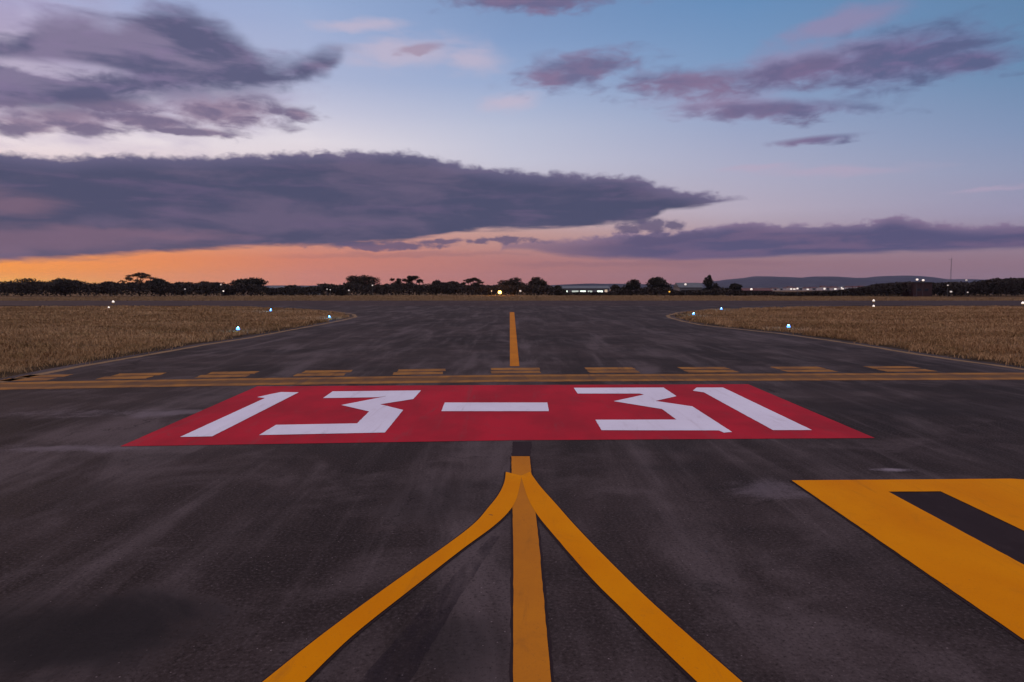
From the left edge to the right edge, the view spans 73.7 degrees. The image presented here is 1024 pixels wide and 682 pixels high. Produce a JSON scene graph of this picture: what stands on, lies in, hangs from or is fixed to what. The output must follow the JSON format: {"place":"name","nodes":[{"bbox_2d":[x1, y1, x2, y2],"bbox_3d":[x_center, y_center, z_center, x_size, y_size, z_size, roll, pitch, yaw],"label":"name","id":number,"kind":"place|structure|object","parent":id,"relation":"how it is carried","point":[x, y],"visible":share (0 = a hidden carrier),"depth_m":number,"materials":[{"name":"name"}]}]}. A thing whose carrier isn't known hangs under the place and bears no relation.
{"place":"outdoors","nodes":[
{"label":"outdoors","id":0,"kind":"place"},
{"bbox_2d":[134,283,841,288],"bbox_3d":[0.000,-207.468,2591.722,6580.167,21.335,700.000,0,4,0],"label":"hills","id":1,"kind":"structure","parent":0,"point":[704,286],"depth_m":2421.05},
{"bbox_2d":[0,294,1023,300],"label":"grass","id":2,"kind":"structure","parent":0,"point":[508,298],"depth_m":126.28,"materials":[{"name":"brown plant"}]},
{"bbox_2d":[0,289,1023,370],"bbox_3d":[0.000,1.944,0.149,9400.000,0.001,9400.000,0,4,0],"label":"ground","id":3,"kind":"structure","parent":0,"point":[147,295],"depth_m":148.73,"materials":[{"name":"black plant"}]},
{"bbox_2d":[0,278,45,295],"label":"broadleaf tree","id":4,"kind":"object","parent":3,"relation":"on","point":[24,280],"visible":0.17,"depth_m":177.61,"materials":[{"name":"green plant"}]},
{"bbox_2d":[40,278,83,295],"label":"broadleaf tree","id":5,"kind":"object","parent":3,"relation":"on","point":[58,280],"visible":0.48,"depth_m":169.44,"materials":[{"name":"green plant"}]},
{"bbox_2d":[96,281,119,295],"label":"broadleaf tree","id":6,"kind":"object","parent":3,"relation":"on","point":[110,290],"visible":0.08,"depth_m":177.81,"materials":[{"name":"green plant"}]},
{"bbox_2d":[118,272,155,295],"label":"broadleaf tree","id":7,"kind":"object","parent":3,"relation":"on","point":[142,276],"visible":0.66,"depth_m":180.02,"materials":[{"name":"green plant"}]},
{"bbox_2d":[147,278,175,295],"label":"broadleaf tree","id":8,"kind":"object","parent":3,"relation":"on","point":[157,281],"visible":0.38,"depth_m":170.01,"materials":[{"name":"green plant"}]},
{"bbox_2d":[0,305,352,378],"bbox_3d":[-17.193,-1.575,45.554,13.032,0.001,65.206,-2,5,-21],"label":"soil verge","id":9,"kind":"structure","parent":3,"relation":"on","point":[49,366],"depth_m":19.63,"materials":[{"name":"brown plant"}]},
{"bbox_2d":[173,281,193,295],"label":"broadleaf tree","id":10,"kind":"object","parent":3,"relation":"on","point":[179,283],"visible":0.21,"depth_m":175.37,"materials":[{"name":"green plant"}]},
{"bbox_2d":[195,281,220,295],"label":"broadleaf tree","id":11,"kind":"object","parent":3,"relation":"on","point":[205,282],"visible":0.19,"depth_m":173.84,"materials":[{"name":"green plant"}]},
{"bbox_2d":[218,286,234,295],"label":"shrub","id":12,"kind":"object","parent":3,"relation":"on","point":[225,289],"visible":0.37,"depth_m":171.03,"materials":[{"name":"green plant"}]},
{"bbox_2d":[231,277,268,295],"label":"broadleaf tree","id":13,"kind":"object","parent":3,"relation":"on","point":[259,281],"visible":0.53,"depth_m":172.14,"materials":[{"name":"green plant"}]},
{"bbox_2d":[332,285,346,295],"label":"shrub","id":14,"kind":"object","parent":3,"relation":"on","point":[340,291],"visible":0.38,"depth_m":169.81,"materials":[{"name":"green plant"}]},
{"bbox_2d":[343,275,386,294],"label":"broadleaf tree","id":15,"kind":"object","parent":3,"relation":"on","point":[359,280],"visible":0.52,"depth_m":175.82,"materials":[{"name":"green plant"}]},
{"bbox_2d":[386,278,401,294],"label":"broadleaf tree","id":16,"kind":"object","parent":3,"relation":"on","point":[398,281],"visible":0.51,"depth_m":178.96,"materials":[{"name":"green plant"}]},
{"bbox_2d":[402,275,418,295],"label":"broadleaf tree","id":17,"kind":"object","parent":3,"relation":"on","point":[409,279],"visible":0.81,"depth_m":178.55,"materials":[{"name":"green plant"}]},
{"bbox_2d":[0,281,831,296],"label":"undergrowth","id":18,"kind":"object","parent":3,"relation":"on","point":[87,289],"visible":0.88,"depth_m":167.71,"materials":[{"name":"green plant"}]},
{"bbox_2d":[430,279,444,293],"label":"broadleaf tree","id":19,"kind":"object","parent":3,"relation":"on","point":[436,281],"visible":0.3,"depth_m":172.62,"materials":[{"name":"green plant"}]},
{"bbox_2d":[439,281,458,294],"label":"broadleaf tree","id":20,"kind":"object","parent":3,"relation":"on","point":[453,282],"visible":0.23,"depth_m":174.37,"materials":[{"name":"green plant"}]},
{"bbox_2d":[460,277,483,295],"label":"broadleaf tree","id":21,"kind":"object","parent":3,"relation":"on","point":[470,280],"visible":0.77,"depth_m":173.99,"materials":[{"name":"green plant"}]},
{"bbox_2d":[0,306,1023,681],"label":"taxiway","id":22,"kind":"structure","parent":3,"relation":"on","point":[746,560],"depth_m":5.58,"materials":[{"name":"grey asphalt"}]},
{"bbox_2d":[0,310,356,382],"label":"taxiway edge line","id":23,"kind":"object","parent":22,"relation":"on","point":[354,316],"visible":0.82,"depth_m":19.98,"materials":[{"name":"paint"}]},
{"bbox_2d":[261,471,520,681],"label":"curved lead line","id":24,"kind":"object","parent":22,"relation":"on","point":[310,660],"visible":1,"depth_m":4.16,"materials":[{"name":"yellow paint"}]},
{"bbox_2d":[122,384,873,445],"bbox_3d":[-0.132,1.062,10.903,9.651,0.004,5.358,0,4,0],"label":"runway hold panel","id":25,"kind":"object","parent":22,"relation":"on","point":[318,414],"visible":1,"depth_m":10.15,"materials":[{"name":"red paint"}]},
{"bbox_2d":[0,366,1023,389],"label":"hold position marking","id":26,"kind":"object","parent":22,"relation":"on","point":[482,378],"visible":1,"depth_m":14.59,"materials":[{"name":"paint"}]},
{"bbox_2d":[510,312,518,365],"bbox_3d":[0.002,-0.853,35.844,0.364,0.001,38.331,0,4,0],"label":"line","id":27,"kind":"object","parent":22,"relation":"on","point":[514,359],"visible":0.98,"depth_m":23.62,"materials":[{"name":"yellow paint"}]},
{"bbox_2d":[511,441,531,455],"bbox_3d":[0.117,1.278,8.125,0.260,0.001,0.740,0,4,0],"label":"black patch","id":28,"kind":"object","parent":22,"relation":"on","point":[521,448],"visible":1,"depth_m":8.12,"materials":[{"name":"paint"}]},
{"bbox_2d":[509,456,553,681],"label":"line","id":29,"kind":"object","parent":22,"relation":"on","point":[531,660],"visible":1,"depth_m":4.20,"materials":[{"name":"yellow paint"}]},
{"bbox_2d":[521,472,743,681],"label":"curved lead line","id":30,"kind":"object","parent":22,"relation":"on","point":[689,656],"visible":1,"depth_m":4.19,"materials":[{"name":"yellow paint"}]},
{"bbox_2d":[666,310,1023,369],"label":"taxiway edge line","id":31,"kind":"object","parent":22,"relation":"on","point":[668,316],"visible":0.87,"depth_m":22.02,"materials":[{"name":"paint"}]},
{"bbox_2d":[789,479,1023,642],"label":"yellow taxiway direction panel","id":32,"kind":"object","parent":22,"relation":"on","point":[962,539],"visible":1,"depth_m":5.43,"materials":[{"name":"yellow paint"}]},
{"bbox_2d":[0,301,1023,305],"bbox_3d":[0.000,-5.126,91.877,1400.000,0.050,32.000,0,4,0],"label":"runway","id":33,"kind":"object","parent":3,"relation":"on","point":[517,303],"visible":1,"depth_m":87.06,"materials":[{"name":"grey asphalt"}]},
{"bbox_2d":[497,277,526,293],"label":"broadleaf tree","id":34,"kind":"object","parent":3,"relation":"on","point":[515,281],"visible":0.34,"depth_m":178.35,"materials":[{"name":"green plant"}]},
{"bbox_2d":[527,277,549,285],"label":"broadleaf tree","id":35,"kind":"object","parent":3,"relation":"on","point":[537,280],"visible":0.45,"depth_m":178.74,"materials":[{"name":"green plant"}]},
{"bbox_2d":[555,285,565,295],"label":"shrub","id":36,"kind":"object","parent":3,"relation":"on","point":[559,287],"visible":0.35,"depth_m":170.94,"materials":[{"name":"green plant"}]},
{"bbox_2d":[554,286,609,291],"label":"lit shed","id":37,"kind":"structure","parent":3,"relation":"on","point":[586,288],"depth_m":215.39,"materials":[{"name":"white metal"}]},
{"bbox_2d":[610,284,619,294],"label":"shrub","id":38,"kind":"object","parent":3,"relation":"on","point":[613,287],"visible":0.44,"depth_m":179.36,"materials":[{"name":"green plant"}]},
{"bbox_2d":[620,279,640,294],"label":"broadleaf tree","id":39,"kind":"object","parent":3,"relation":"on","point":[633,284],"visible":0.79,"depth_m":169.89,"materials":[{"name":"green plant"}]},
{"bbox_2d":[645,277,671,293],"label":"broadleaf tree","id":40,"kind":"object","parent":3,"relation":"on","point":[658,282],"visible":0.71,"depth_m":174.77,"materials":[{"name":"green plant"}]},
{"bbox_2d":[702,274,717,295],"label":"conifer tree","id":41,"kind":"object","parent":3,"relation":"on","point":[708,283],"visible":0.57,"depth_m":176.65,"materials":[{"name":"green plant"}]},
{"bbox_2d":[728,283,742,295],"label":"broadleaf tree","id":42,"kind":"object","parent":3,"relation":"on","point":[736,286],"visible":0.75,"depth_m":170.07,"materials":[{"name":"green plant"}]},
{"bbox_2d":[669,305,1023,366],"bbox_3d":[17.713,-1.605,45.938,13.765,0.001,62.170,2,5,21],"label":"soil verge","id":43,"kind":"structure","parent":3,"relation":"on","point":[949,355],"depth_m":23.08,"materials":[{"name":"brown plant"}]},
{"bbox_2d":[774,277,1023,296],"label":"treeline","id":44,"kind":"object","parent":3,"relation":"on","point":[996,286],"visible":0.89,"depth_m":165.17,"materials":[{"name":"green plant"}]},
{"bbox_2d":[900,281,933,296],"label":"flat roofed block","id":45,"kind":"structure","parent":3,"relation":"on","point":[924,287],"depth_m":163.07,"materials":[{"name":"grey concrete"}]},
{"bbox_2d":[0,0,1023,285],"label":"sky","id":46,"kind":"structure","parent":0,"point":[278,142],"materials":[{"name":"blue"}]},
{"bbox_2d":[673,283,703,290],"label":"gabled house","id":47,"kind":"structure","parent":0,"point":[689,286],"depth_m":220.66,"materials":[{"name":"beige"}]},
{"bbox_2d":[741,288,772,290],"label":"red roofed house","id":48,"kind":"structure","parent":0,"point":[757,289],"depth_m":236.52,"materials":[{"name":"beige"}]},
{"bbox_2d":[829,286,837,289],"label":"town house","id":49,"kind":"structure","parent":0,"point":[833,288],"depth_m":699.14,"materials":[{"name":"beige"}]},
{"bbox_2d":[701,276,988,285],"bbox_3d":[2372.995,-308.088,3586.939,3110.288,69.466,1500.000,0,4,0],"label":"hills","id":50,"kind":"structure","parent":0,"point":[814,280],"depth_m":3155.93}
]}

